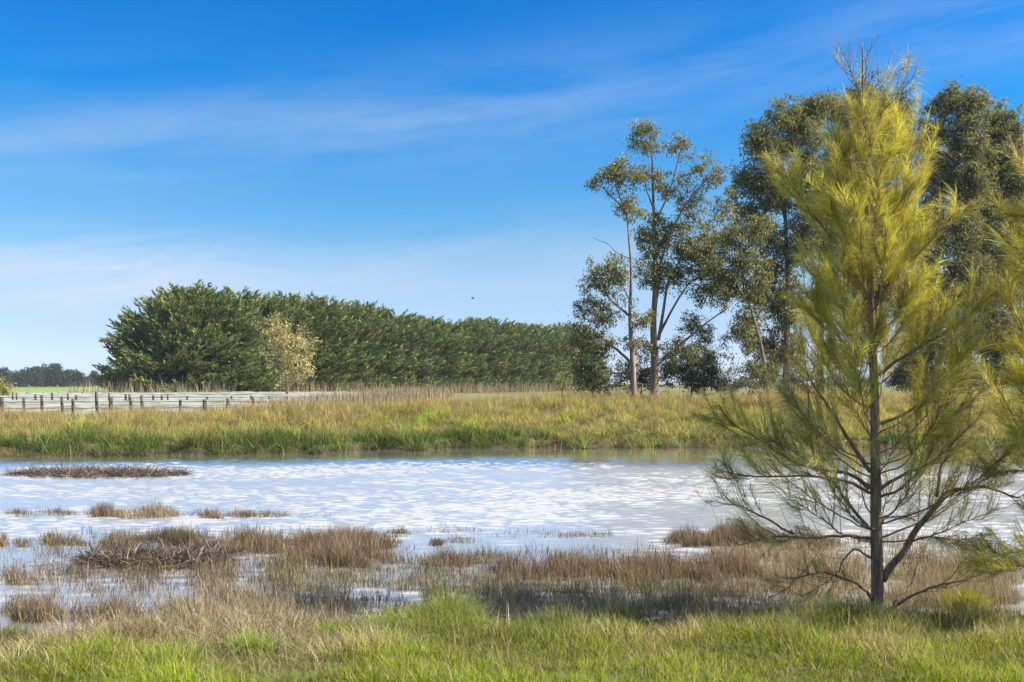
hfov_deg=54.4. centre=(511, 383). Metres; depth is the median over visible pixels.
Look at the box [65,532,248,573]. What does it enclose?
dead reed raft
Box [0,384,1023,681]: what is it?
ground
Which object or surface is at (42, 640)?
grass tuft
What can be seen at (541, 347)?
cypress tree
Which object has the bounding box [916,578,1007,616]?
yellow weed
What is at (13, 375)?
distant tree
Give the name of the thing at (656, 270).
gum tree
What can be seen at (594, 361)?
cypress tree
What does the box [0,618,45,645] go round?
grass tuft
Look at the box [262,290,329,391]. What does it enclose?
cypress tree
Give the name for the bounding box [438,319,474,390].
cypress tree
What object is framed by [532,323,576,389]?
cypress tree
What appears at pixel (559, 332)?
cypress tree
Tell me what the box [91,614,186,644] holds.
grass tuft
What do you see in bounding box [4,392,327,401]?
post and wire fence
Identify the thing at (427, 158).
sky
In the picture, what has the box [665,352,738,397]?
shrub
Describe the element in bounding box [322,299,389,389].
cypress tree
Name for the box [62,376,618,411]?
dry weeds
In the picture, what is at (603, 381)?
shrub
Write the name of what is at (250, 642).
grass tuft
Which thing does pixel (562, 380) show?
shrub
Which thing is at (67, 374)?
distant tree
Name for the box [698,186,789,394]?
gum tree
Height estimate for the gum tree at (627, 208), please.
12.758 m
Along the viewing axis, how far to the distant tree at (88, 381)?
409.58 m
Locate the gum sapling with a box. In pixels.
[251,311,322,393]
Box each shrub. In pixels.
[0,376,19,395]
[553,367,578,394]
[571,369,626,395]
[611,356,661,398]
[658,309,729,398]
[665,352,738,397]
[782,371,817,394]
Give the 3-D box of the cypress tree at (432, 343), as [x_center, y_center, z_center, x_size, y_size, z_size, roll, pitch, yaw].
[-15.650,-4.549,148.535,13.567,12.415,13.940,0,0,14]
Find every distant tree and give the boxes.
[0,366,14,386]
[10,370,17,386]
[13,366,35,386]
[30,366,45,386]
[39,362,52,386]
[43,363,67,386]
[58,368,70,386]
[69,369,86,386]
[78,376,90,386]
[87,370,98,386]
[732,375,760,388]
[824,376,846,386]
[885,378,906,386]
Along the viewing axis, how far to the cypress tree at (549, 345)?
180.03 m
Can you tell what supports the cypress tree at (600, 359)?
on the ground at (202, 450)
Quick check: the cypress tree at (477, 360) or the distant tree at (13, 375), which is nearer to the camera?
the cypress tree at (477, 360)
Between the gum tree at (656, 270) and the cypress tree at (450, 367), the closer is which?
the gum tree at (656, 270)
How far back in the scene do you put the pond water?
19.24 m
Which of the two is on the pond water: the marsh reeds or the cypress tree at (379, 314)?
the marsh reeds
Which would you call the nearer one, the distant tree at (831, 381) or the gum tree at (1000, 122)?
the gum tree at (1000, 122)
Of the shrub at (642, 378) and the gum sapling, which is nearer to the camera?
the shrub at (642, 378)
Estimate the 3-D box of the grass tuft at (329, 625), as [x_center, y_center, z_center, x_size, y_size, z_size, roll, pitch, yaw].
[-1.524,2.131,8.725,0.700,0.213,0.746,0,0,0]
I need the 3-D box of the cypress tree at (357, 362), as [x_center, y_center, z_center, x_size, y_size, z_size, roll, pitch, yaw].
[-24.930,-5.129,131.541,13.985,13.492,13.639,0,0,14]
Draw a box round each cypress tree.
[92,279,293,391]
[187,285,298,391]
[245,290,313,391]
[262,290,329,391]
[290,291,360,391]
[308,294,377,391]
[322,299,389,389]
[343,299,403,389]
[360,303,418,390]
[385,308,440,389]
[406,313,451,390]
[418,314,467,389]
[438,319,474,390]
[443,320,490,391]
[447,318,503,391]
[454,316,512,391]
[474,315,524,389]
[491,317,532,388]
[508,319,544,390]
[522,322,556,387]
[522,323,568,390]
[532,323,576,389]
[543,324,577,380]
[546,322,590,389]
[560,326,601,387]
[571,325,609,384]
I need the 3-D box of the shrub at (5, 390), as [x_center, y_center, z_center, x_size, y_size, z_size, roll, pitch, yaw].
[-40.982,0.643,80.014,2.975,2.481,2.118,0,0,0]
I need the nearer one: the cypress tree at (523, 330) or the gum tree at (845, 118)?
the gum tree at (845, 118)
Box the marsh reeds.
[0,494,1023,623]
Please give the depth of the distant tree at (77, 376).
398.74 m
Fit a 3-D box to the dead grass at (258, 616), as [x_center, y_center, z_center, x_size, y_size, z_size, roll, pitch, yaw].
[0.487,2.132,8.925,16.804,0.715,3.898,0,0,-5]
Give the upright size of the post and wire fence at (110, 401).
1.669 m
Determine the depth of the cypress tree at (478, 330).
159.67 m
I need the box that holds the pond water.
[0,447,1023,634]
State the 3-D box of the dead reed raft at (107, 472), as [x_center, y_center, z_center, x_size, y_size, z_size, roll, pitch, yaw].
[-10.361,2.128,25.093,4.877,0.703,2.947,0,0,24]
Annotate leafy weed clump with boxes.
[335,596,529,644]
[393,582,519,629]
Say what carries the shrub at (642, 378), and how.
on the ground at (202, 450)
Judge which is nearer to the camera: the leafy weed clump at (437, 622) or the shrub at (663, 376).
the leafy weed clump at (437, 622)
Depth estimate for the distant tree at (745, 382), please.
258.60 m
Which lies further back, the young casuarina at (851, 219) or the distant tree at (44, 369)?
the distant tree at (44, 369)
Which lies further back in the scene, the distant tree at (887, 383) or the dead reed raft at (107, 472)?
the distant tree at (887, 383)
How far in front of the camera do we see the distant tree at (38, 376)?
408.63 m
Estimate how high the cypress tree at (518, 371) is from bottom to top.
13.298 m
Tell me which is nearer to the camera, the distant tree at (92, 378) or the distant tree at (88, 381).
the distant tree at (88, 381)
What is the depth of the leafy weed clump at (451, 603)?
9.00 m
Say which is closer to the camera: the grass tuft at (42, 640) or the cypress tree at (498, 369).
the grass tuft at (42, 640)
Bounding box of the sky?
[0,0,1023,383]
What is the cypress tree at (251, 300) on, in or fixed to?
on the ground at (202, 450)
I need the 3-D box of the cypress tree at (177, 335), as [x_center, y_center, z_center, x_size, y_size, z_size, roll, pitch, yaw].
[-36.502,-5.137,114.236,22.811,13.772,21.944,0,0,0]
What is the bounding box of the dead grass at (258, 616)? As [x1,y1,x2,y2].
[0,582,1023,677]
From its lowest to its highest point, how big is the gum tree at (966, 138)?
17.829 m
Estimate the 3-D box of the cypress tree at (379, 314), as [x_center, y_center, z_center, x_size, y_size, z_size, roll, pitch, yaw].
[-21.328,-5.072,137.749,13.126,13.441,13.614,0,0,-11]
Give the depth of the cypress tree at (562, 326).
190.83 m
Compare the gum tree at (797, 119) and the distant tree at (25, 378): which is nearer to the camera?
the gum tree at (797, 119)
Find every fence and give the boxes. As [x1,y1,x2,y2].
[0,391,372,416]
[0,392,299,415]
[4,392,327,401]
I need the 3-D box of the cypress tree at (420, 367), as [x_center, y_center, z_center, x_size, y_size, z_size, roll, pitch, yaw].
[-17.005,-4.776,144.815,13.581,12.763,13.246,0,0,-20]
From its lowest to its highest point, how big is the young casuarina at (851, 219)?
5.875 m
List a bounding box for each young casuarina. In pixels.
[676,30,1023,610]
[946,130,1023,594]
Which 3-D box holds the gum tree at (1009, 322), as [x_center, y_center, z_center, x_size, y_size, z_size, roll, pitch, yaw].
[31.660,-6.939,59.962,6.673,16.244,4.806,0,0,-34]
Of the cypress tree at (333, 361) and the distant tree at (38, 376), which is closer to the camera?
the cypress tree at (333, 361)
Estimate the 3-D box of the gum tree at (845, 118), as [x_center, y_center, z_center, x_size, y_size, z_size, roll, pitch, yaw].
[20.396,-8.620,57.804,8.677,19.460,5.219,0,0,0]
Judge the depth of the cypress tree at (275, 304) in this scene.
119.64 m
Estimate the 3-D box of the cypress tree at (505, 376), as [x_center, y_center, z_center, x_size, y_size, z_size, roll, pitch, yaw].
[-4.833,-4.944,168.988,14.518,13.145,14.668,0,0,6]
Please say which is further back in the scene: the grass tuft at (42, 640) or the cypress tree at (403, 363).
the cypress tree at (403, 363)
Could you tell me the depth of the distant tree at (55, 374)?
398.42 m
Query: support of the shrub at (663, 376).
on the ground at (202, 450)
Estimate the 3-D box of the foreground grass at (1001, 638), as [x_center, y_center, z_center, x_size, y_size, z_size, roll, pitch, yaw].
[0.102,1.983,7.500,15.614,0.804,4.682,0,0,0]
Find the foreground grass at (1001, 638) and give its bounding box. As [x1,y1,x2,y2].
[0,585,1023,681]
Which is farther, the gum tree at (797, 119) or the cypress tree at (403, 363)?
the cypress tree at (403, 363)
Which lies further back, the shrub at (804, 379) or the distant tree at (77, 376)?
the distant tree at (77, 376)
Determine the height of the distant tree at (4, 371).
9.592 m
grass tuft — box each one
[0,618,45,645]
[1,627,95,656]
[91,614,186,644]
[205,626,288,660]
[304,617,355,638]
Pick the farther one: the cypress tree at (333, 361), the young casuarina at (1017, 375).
the cypress tree at (333, 361)
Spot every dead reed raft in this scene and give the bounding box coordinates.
[0,459,197,478]
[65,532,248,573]
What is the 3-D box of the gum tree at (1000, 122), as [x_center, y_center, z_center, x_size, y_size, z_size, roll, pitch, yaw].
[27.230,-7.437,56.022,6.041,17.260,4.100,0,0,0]
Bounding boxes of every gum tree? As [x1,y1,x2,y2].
[562,152,656,396]
[625,116,742,397]
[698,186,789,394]
[719,87,842,390]
[790,68,921,394]
[884,76,1004,393]
[945,96,1023,395]
[976,137,1023,395]

